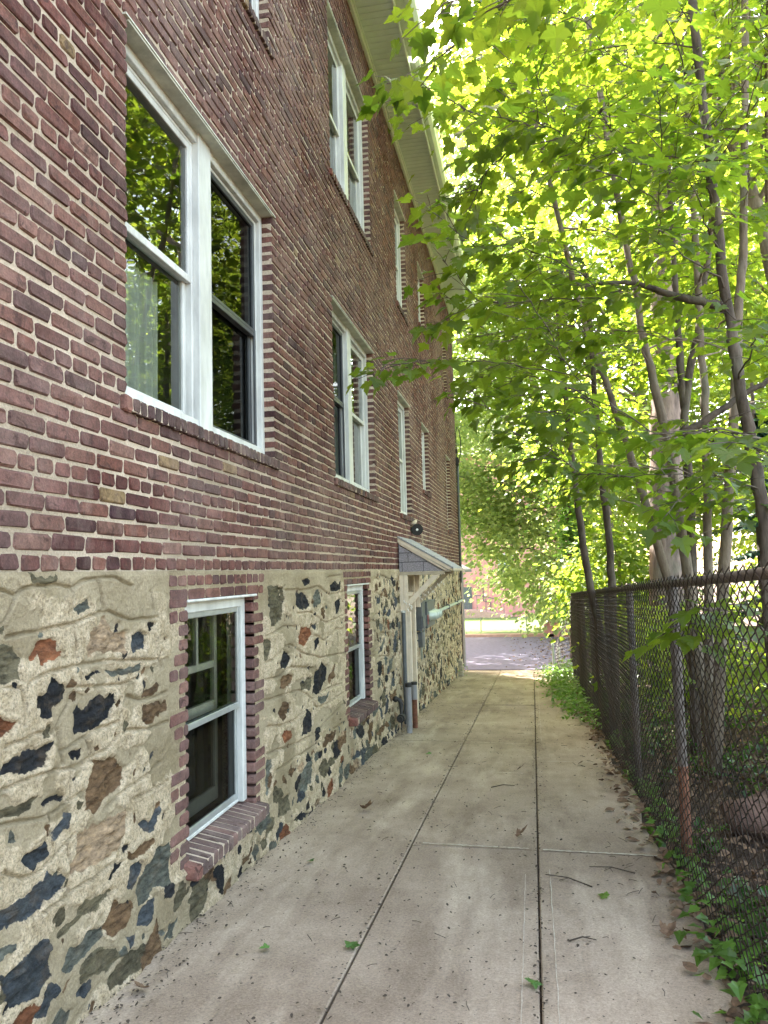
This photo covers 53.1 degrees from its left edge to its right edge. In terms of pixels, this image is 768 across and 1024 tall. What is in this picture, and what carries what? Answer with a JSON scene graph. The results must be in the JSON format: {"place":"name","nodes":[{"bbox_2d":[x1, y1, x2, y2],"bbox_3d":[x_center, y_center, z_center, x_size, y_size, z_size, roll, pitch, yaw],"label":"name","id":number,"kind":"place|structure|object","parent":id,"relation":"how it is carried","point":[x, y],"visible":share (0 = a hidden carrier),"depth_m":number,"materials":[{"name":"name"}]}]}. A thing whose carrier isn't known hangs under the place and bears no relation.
{"place":"outdoors","nodes":[
{"label":"outdoors","id":0,"kind":"place"},
{"bbox_2d":[80,670,743,1023],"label":"driveway","id":1,"kind":"structure","parent":0,"point":[277,990],"depth_m":3.87,"materials":[{"name":"concrete"}]},
{"bbox_2d":[133,980,149,987],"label":"fallen leaf","id":2,"kind":"object","parent":1,"relation":"on","point":[138,984],"visible":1,"depth_m":3.04,"materials":[{"name":"brown plant"}]},
{"bbox_2d":[259,943,269,948],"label":"fallen leaf","id":3,"kind":"object","parent":1,"relation":"on","point":[265,945],"visible":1,"depth_m":3.39,"materials":[{"name":"green plant"}]},
{"bbox_2d":[345,940,359,948],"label":"fallen leaf","id":4,"kind":"object","parent":1,"relation":"on","point":[353,944],"visible":1,"depth_m":3.39,"materials":[{"name":"green plant"}]},
{"bbox_2d":[360,799,371,808],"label":"fallen leaf","id":5,"kind":"object","parent":1,"relation":"on","point":[369,803],"visible":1,"depth_m":5.71,"materials":[{"name":"brown plant"}]},
{"bbox_2d":[405,682,412,732],"bbox_3d":[0.305,2.396,9.361,0.078,0.620,0.080,-2,-5,11],"label":"grey vent pipe","id":6,"kind":"object","parent":1,"relation":"on","point":[408,685],"visible":0.86,"depth_m":9.34,"materials":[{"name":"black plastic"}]},
{"bbox_2d":[411,681,417,727],"bbox_3d":[0.390,2.457,9.749,0.080,0.595,0.082,-2,-5,11],"label":"rusty vent pipe","id":7,"kind":"object","parent":1,"relation":"on","point":[414,704],"visible":0.81,"depth_m":9.72,"materials":[{"name":"metal"}]},
{"bbox_2d":[79,674,755,1023],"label":"driveway debris","id":8,"kind":"object","parent":1,"relation":"on","point":[291,1014],"visible":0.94,"depth_m":3.78,"materials":[{"name":"brown plant"}]},
{"bbox_2d":[458,670,463,675],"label":"stone block","id":9,"kind":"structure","parent":1,"relation":"on","point":[460,673],"depth_m":17.07,"materials":[{"name":"beige stone"}]},
{"bbox_2d":[515,824,527,836],"bbox_3d":[0.884,2.067,4.985,0.072,0.072,0.086,-4,-5,33],"label":"fallen leaf","id":10,"kind":"object","parent":1,"relation":"on","point":[518,832],"visible":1,"depth_m":4.99,"materials":[{"name":"brown plant"}]},
{"bbox_2d":[524,977,542,988],"bbox_3d":[0.594,1.856,3.040,0.062,0.020,0.075,2,-6,-37],"label":"fallen leaf","id":11,"kind":"object","parent":1,"relation":"on","point":[535,983],"visible":1,"depth_m":3.03,"materials":[{"name":"green plant"}]},
{"bbox_2d":[423,681,656,1023],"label":"joint lines","id":12,"kind":"object","parent":1,"relation":"on","point":[551,892],"visible":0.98,"depth_m":4.13,"materials":[{"name":"grey concrete"}]},
{"bbox_2d":[550,643,554,664],"bbox_3d":[3.883,3.367,17.690,0.106,0.690,0.072,-2,-5,11],"label":"standpipe","id":13,"kind":"object","parent":1,"relation":"on","point":[553,657],"visible":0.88,"depth_m":17.68,"materials":[{"name":"metal"}]},
{"bbox_2d":[545,874,591,886],"bbox_3d":[0.996,1.996,4.168,0.280,0.018,0.043,-5,-6,37],"label":"fallen twig","id":14,"kind":"object","parent":1,"relation":"on","point":[570,878],"visible":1,"depth_m":4.18,"materials":[{"name":"brown wood"}]},
{"bbox_2d":[569,936,596,941],"bbox_3d":[0.887,1.905,3.437,0.121,0.021,0.036,-2,-5,4],"label":"fallen twig","id":15,"kind":"object","parent":1,"relation":"on","point":[587,937],"visible":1,"depth_m":3.43,"materials":[{"name":"wood"}]},
{"bbox_2d":[598,891,609,898],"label":"fallen leaf","id":16,"kind":"object","parent":1,"relation":"on","point":[604,895],"visible":1,"depth_m":3.94,"materials":[{"name":"green plant"}]},
{"bbox_2d":[589,866,634,873],"bbox_3d":[1.282,2.013,4.324,0.250,0.020,0.043,-3,-5,19],"label":"fallen twig","id":17,"kind":"object","parent":1,"relation":"on","point":[608,867],"visible":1,"depth_m":4.33,"materials":[{"name":"brown wood"}]},
{"bbox_2d":[659,920,675,936],"bbox_3d":[1.281,1.876,3.462,0.082,0.048,0.084,-2,-5,11],"label":"fallen leaf","id":18,"kind":"object","parent":1,"relation":"on","point":[668,930],"visible":1,"depth_m":3.47,"materials":[{"name":"brown plant"}]},
{"bbox_2d":[465,616,543,633],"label":"lawn","id":19,"kind":"structure","parent":0,"point":[497,626],"depth_m":38.65,"materials":[{"name":"green plant"}]},
{"bbox_2d":[465,616,526,630],"bbox_3d":[-0.420,5.147,34.410,13.424,0.750,0.056,-2,-5,11],"label":"lawn fence","id":20,"kind":"object","parent":19,"relation":"on","point":[480,618],"visible":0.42,"depth_m":33.52,"materials":[{"name":"white wood"}]},
{"bbox_2d":[464,637,571,669],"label":"parking lot","id":21,"kind":"structure","parent":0,"point":[489,653],"depth_m":23.03,"materials":[{"name":"grey asphalt"}]},
{"bbox_2d":[414,0,764,566],"label":"sky","id":22,"kind":"structure","parent":0,"point":[423,4],"materials":[{"name":"white"}]},
{"bbox_2d":[500,566,767,1023],"bbox_3d":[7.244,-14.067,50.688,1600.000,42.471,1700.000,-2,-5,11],"label":"ground","id":23,"kind":"structure","parent":0,"point":[644,820],"depth_m":5.71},
{"bbox_2d":[0,0,473,1023],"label":"brick building","id":24,"kind":"structure","parent":23,"relation":"on","point":[220,492],"depth_m":4.32,"materials":[{"name":"brick"}]},
{"bbox_2d":[120,12,279,469],"bbox_3d":[-1.082,-1.264,4.415,0.314,1.826,2.080,-2,-5,11],"label":"window","id":25,"kind":"structure","parent":24,"relation":"in","point":[218,276],"depth_m":4.37,"materials":[{"name":"white paint"}]},
{"bbox_2d":[184,594,268,880],"bbox_3d":[-0.962,1.147,4.267,0.321,1.345,1.037,-2,-5,11],"label":"window","id":26,"kind":"structure","parent":24,"relation":"in","point":[220,816],"depth_m":4.39,"materials":[{"name":"white paint"}]},
{"bbox_2d":[240,0,274,59],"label":"window","id":27,"kind":"structure","parent":24,"relation":"in","point":[251,7],"depth_m":5.34,"materials":[{"name":"white paint"}]},
{"bbox_2d":[326,0,373,256],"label":"window","id":28,"kind":"structure","parent":24,"relation":"in","point":[347,100],"depth_m":8.20,"materials":[{"name":"white paint"}]},
{"bbox_2d":[330,295,378,502],"bbox_3d":[-0.362,-1.041,7.933,0.217,1.756,1.951,-2,-5,11],"label":"window","id":29,"kind":"structure","parent":24,"relation":"in","point":[347,340],"depth_m":7.87,"materials":[{"name":"white paint"}]},
{"bbox_2d":[347,583,377,725],"bbox_3d":[-0.322,1.367,7.614,0.322,1.303,1.026,-2,-5,11],"label":"window","id":30,"kind":"structure","parent":24,"relation":"in","point":[360,708],"depth_m":7.87,"materials":[{"name":"white paint"}]},
{"bbox_2d":[393,696,405,730],"bbox_3d":[0.158,2.454,9.217,0.200,0.474,0.150,-2,-5,11],"label":"gas pipe","id":31,"kind":"object","parent":24,"relation":"attached to","point":[401,717],"visible":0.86,"depth_m":9.21,"materials":[{"name":"grey metal"}]},
{"bbox_2d":[393,190,408,326],"bbox_3d":[0.170,-3.691,11.327,0.218,1.686,1.018,-2,-5,11],"label":"window","id":32,"kind":"structure","parent":24,"relation":"in","point":[398,213],"depth_m":11.69,"materials":[{"name":"white paint"}]},
{"bbox_2d":[401,610,406,723],"bbox_3d":[0.270,2.003,9.938,0.063,1.450,0.063,-1,-5,-12],"label":"downspout","id":33,"kind":"object","parent":24,"relation":"attached to","point":[403,612],"visible":0.89,"depth_m":9.93,"materials":[{"name":"grey metal"}]},
{"bbox_2d":[397,390,413,521],"bbox_3d":[0.226,-0.746,10.983,0.220,1.758,1.112,-2,-5,11],"label":"window","id":34,"kind":"structure","parent":24,"relation":"in","point":[402,403],"depth_m":11.38,"materials":[{"name":"white paint"}]},
{"bbox_2d":[400,575,418,724],"bbox_3d":[0.328,1.871,10.518,0.260,2.060,1.000,-2,-5,11],"label":"door","id":35,"kind":"structure","parent":24,"relation":"in","point":[410,616],"depth_m":10.90,"materials":[{"name":"beige paint"}]},
{"bbox_2d":[411,520,422,544],"bbox_3d":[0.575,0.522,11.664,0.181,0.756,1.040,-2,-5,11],"label":"flood light","id":36,"kind":"object","parent":24,"relation":"attached to","point":[416,529],"visible":1,"depth_m":11.21,"materials":[{"name":"black metal"}]},
{"bbox_2d":[417,261,425,337],"bbox_3d":[0.573,-3.674,13.468,0.217,1.127,0.870,-2,-5,11],"label":"window","id":37,"kind":"structure","parent":24,"relation":"in","point":[419,272],"depth_m":13.75,"materials":[{"name":"white paint"}]},
{"bbox_2d":[403,577,443,610],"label":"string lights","id":38,"kind":"object","parent":24,"relation":"hanging from","point":[425,594],"visible":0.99,"depth_m":10.86,"materials":[{"name":"beige paint"}]},
{"bbox_2d":[421,422,431,497],"bbox_3d":[0.639,-0.863,13.200,0.218,1.200,0.972,-2,-5,11],"label":"window","id":39,"kind":"structure","parent":24,"relation":"in","point":[424,430],"depth_m":13.56,"materials":[{"name":"white paint"}]},
{"bbox_2d":[416,599,441,658],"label":"electric meter bank","id":40,"kind":"structure","parent":24,"relation":"attached to","point":[428,614],"depth_m":11.53,"materials":[{"name":"grey metal"}]},
{"bbox_2d":[422,615,425,627],"bbox_3d":[0.602,1.630,11.438,0.013,0.170,0.330,-2,-5,11],"label":"panel door","id":41,"kind":"structure","parent":40,"relation":"in","point":[423,617],"depth_m":11.39,"materials":[{"name":"grey metal"}]},
{"bbox_2d":[446,455,452,534],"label":"window","id":42,"kind":"structure","parent":24,"relation":"in","point":[447,459],"depth_m":17.03,"materials":[{"name":"white paint"}]},
{"bbox_2d":[440,599,462,610],"bbox_3d":[1.320,1.910,15.557,0.080,0.090,6.251,-2,-5,11],"label":"wall conduit","id":43,"kind":"object","parent":24,"relation":"attached to","point":[450,605],"depth_m":15.73,"materials":[{"name":"metal"}]},
{"bbox_2d":[455,427,464,662],"bbox_3d":[1.903,0.754,18.597,0.212,5.708,0.122,-2,-5,11],"label":"downspout","id":44,"kind":"object","parent":24,"relation":"attached to","point":[458,500],"visible":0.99,"depth_m":18.65,"materials":[{"name":"black metal"}]},
{"bbox_2d":[461,565,471,666],"bbox_3d":[1.522,2.361,20.666,1.550,3.350,2.200,-2,-5,11],"label":"side porch","id":45,"kind":"object","parent":24,"relation":"attached to","point":[465,569],"visible":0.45,"depth_m":19.51,"materials":[{"name":"wood"}]},
{"bbox_2d":[452,322,511,484],"bbox_3d":[-0.866,-2.776,29.303,11.665,15.788,13.348,-2,-5,11],"label":"maple tree","id":46,"kind":"object","parent":23,"relation":"on","point":[470,431],"depth_m":29.62,"materials":[{"name":"green plant"}]},
{"bbox_2d":[464,609,512,617],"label":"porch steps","id":47,"kind":"structure","parent":23,"relation":"on","point":[484,614],"depth_m":51.99,"materials":[{"name":"beige concrete"}]},
{"bbox_2d":[468,595,507,614],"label":"stair railing","id":48,"kind":"object","parent":47,"relation":"on","point":[485,599],"visible":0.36,"depth_m":52.07,"materials":[{"name":"grey metal"}]},
{"bbox_2d":[413,44,588,601],"bbox_3d":[1.914,-7.421,35.177,14.627,26.229,13.109,-1,-4,-3],"label":"maple tree","id":49,"kind":"object","parent":23,"relation":"on","point":[442,134],"visible":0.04,"depth_m":34.48,"materials":[{"name":"green plant"}]},
{"bbox_2d":[455,412,561,616],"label":"brick house","id":50,"kind":"structure","parent":23,"relation":"on","point":[484,602],"depth_m":54.38,"materials":[{"name":"red brick"}]},
{"bbox_2d":[464,587,471,608],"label":"door","id":51,"kind":"structure","parent":50,"relation":"in","point":[467,599],"depth_m":54.48,"materials":[{"name":"grey metal"}]},
{"bbox_2d":[498,554,510,572],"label":"window","id":52,"kind":"structure","parent":50,"relation":"in","point":[503,571],"depth_m":54.13,"materials":[{"name":"white paint"}]},
{"bbox_2d":[465,633,553,636],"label":"kerb","id":53,"kind":"structure","parent":23,"relation":"on","point":[505,634],"depth_m":30.41,"materials":[{"name":"white concrete"}]},
{"bbox_2d":[453,341,648,637],"bbox_3d":[7.178,-0.808,31.922,11.854,14.440,11.090,-2,-5,11],"label":"maple tree","id":54,"kind":"object","parent":23,"relation":"on","point":[496,520],"visible":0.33,"depth_m":30.64,"materials":[{"name":"green plant"}]},
{"bbox_2d":[345,0,767,676],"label":"maple sapling","id":55,"kind":"object","parent":23,"relation":"on","point":[637,150],"visible":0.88,"depth_m":5.05,"materials":[{"name":"green plant"}]},
{"bbox_2d":[543,620,569,636],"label":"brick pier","id":56,"kind":"structure","parent":23,"relation":"on","point":[549,629],"depth_m":30.05,"materials":[{"name":"red brick"}]},
{"bbox_2d":[356,0,767,459],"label":"maple sapling","id":57,"kind":"object","parent":23,"relation":"on","point":[457,33],"visible":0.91,"depth_m":3.18,"materials":[{"name":"green plant"}]},
{"bbox_2d":[486,400,644,661],"bbox_3d":[5.106,0.535,20.685,5.182,7.109,4.911,-5,-5,35],"label":"ivy clad tree","id":58,"kind":"object","parent":23,"relation":"on","point":[564,540],"visible":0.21,"depth_m":20.39,"materials":[{"name":"green plant"}]},
{"bbox_2d":[387,0,767,299],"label":"maple tree","id":59,"kind":"object","parent":23,"relation":"on","point":[756,201],"visible":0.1,"depth_m":10.21,"materials":[{"name":"green plant"}]},
{"bbox_2d":[462,262,694,729],"bbox_3d":[2.672,-0.229,9.481,3.515,5.834,1.567,0,-5,-13],"label":"maple sapling","id":60,"kind":"object","parent":23,"relation":"on","point":[585,558],"visible":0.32,"depth_m":9.22,"materials":[{"name":"green plant"}]},
{"bbox_2d":[403,0,767,669],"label":"maple sapling","id":61,"kind":"object","parent":23,"relation":"on","point":[465,100],"visible":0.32,"depth_m":7.91,"materials":[{"name":"green plant"}]},
{"bbox_2d":[478,373,701,662],"bbox_3d":[4.671,0.149,16.879,4.798,6.542,6.086,-1,-5,-11],"label":"maple tree","id":62,"kind":"object","parent":23,"relation":"on","point":[624,570],"visible":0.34,"depth_m":15.93,"materials":[{"name":"green plant"}]},
{"bbox_2d":[431,2,763,696],"bbox_3d":[5.248,-4.543,12.969,9.196,15.200,9.094,-2,-5,11],"label":"plane tree","id":63,"kind":"object","parent":23,"relation":"on","point":[671,402],"visible":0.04,"depth_m":12.44,"materials":[{"name":"green plant"}]},
{"bbox_2d":[433,0,767,784],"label":"maple sapling","id":64,"kind":"object","parent":23,"relation":"on","point":[729,8],"visible":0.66,"depth_m":6.19,"materials":[{"name":"green plant"}]},
{"bbox_2d":[440,0,767,744],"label":"maple sapling","id":65,"kind":"object","parent":23,"relation":"on","point":[686,562],"visible":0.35,"depth_m":7.11,"materials":[{"name":"green plant"}]},
{"bbox_2d":[452,157,767,587],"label":"maple tree","id":66,"kind":"object","parent":23,"relation":"on","point":[484,280],"visible":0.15,"depth_m":24.04,"materials":[{"name":"green plant"}]},
{"bbox_2d":[558,590,663,697],"bbox_3d":[4.153,2.526,12.655,2.564,2.587,2.451,0,-5,-13],"label":"leafy shrub","id":67,"kind":"object","parent":23,"relation":"on","point":[573,667],"visible":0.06,"depth_m":12.41,"materials":[{"name":"green plant"}]},
{"bbox_2d":[458,658,767,1023],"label":"ivy border","id":68,"kind":"object","parent":23,"relation":"on","point":[726,951],"visible":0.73,"depth_m":3.53,"materials":[{"name":"green plant"}]},
{"bbox_2d":[466,249,767,743],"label":"maple sapling","id":69,"kind":"object","parent":23,"relation":"on","point":[590,369],"visible":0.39,"depth_m":8.73,"materials":[{"name":"green plant"}]},
{"bbox_2d":[471,0,767,768],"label":"maple sapling","id":70,"kind":"object","parent":23,"relation":"on","point":[661,359],"visible":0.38,"depth_m":6.87,"materials":[{"name":"green plant"}]},
{"bbox_2d":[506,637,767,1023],"bbox_3d":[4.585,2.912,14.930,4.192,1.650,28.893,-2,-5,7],"label":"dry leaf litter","id":71,"kind":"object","parent":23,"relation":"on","point":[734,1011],"visible":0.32,"depth_m":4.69,"materials":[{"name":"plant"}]},
{"bbox_2d":[546,0,767,756],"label":"maple sapling","id":72,"kind":"object","parent":23,"relation":"on","point":[684,388],"visible":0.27,"depth_m":8.08,"materials":[{"name":"green plant"}]},
{"bbox_2d":[555,87,767,597],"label":"maple tree","id":73,"kind":"object","parent":23,"relation":"on","point":[687,286],"visible":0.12,"depth_m":16.21,"materials":[{"name":"green plant"}]},
{"bbox_2d":[556,561,767,1013],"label":"chain link fence","id":74,"kind":"object","parent":23,"relation":"on","point":[578,608],"visible":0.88,"depth_m":4.24,"materials":[{"name":"metal"}]},
{"bbox_2d":[575,144,767,595],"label":"maple tree","id":75,"kind":"object","parent":23,"relation":"on","point":[742,547],"visible":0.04,"depth_m":26.35,"materials":[{"name":"green plant"}]},
{"bbox_2d":[590,573,762,723],"bbox_3d":[3.792,1.914,9.857,2.372,2.280,3.120,-4,-5,33],"label":"leafy shrub","id":76,"kind":"object","parent":23,"relation":"on","point":[669,670],"visible":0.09,"depth_m":9.73,"materials":[{"name":"green plant"}]},
{"bbox_2d":[589,659,767,961],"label":"ivy ground cover","id":77,"kind":"object","parent":23,"relation":"on","point":[744,794],"visible":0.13,"depth_m":6.31,"materials":[{"name":"green plant"}]},
{"bbox_2d":[657,581,767,743],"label":"leafy shrub","id":78,"kind":"object","parent":23,"relation":"on","point":[755,654],"visible":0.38,"depth_m":7.62,"materials":[{"name":"green plant"}]},
{"bbox_2d":[698,382,767,682],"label":"spruce tree","id":79,"kind":"object","parent":23,"relation":"on","point":[749,553],"visible":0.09,"depth_m":13.43,"materials":[{"name":"green plant"}]},
{"bbox_2d":[719,791,767,838],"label":"rock","id":80,"kind":"object","parent":23,"relation":"on","point":[763,805],"visible":0.51,"depth_m":4.71,"materials":[{"name":"grey stone"}]},
{"bbox_2d":[732,633,767,722],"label":"leafy shrub","id":81,"kind":"object","parent":23,"relation":"on","point":[753,677],"visible":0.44,"depth_m":5.59,"materials":[{"name":"green plant"}]}
]}

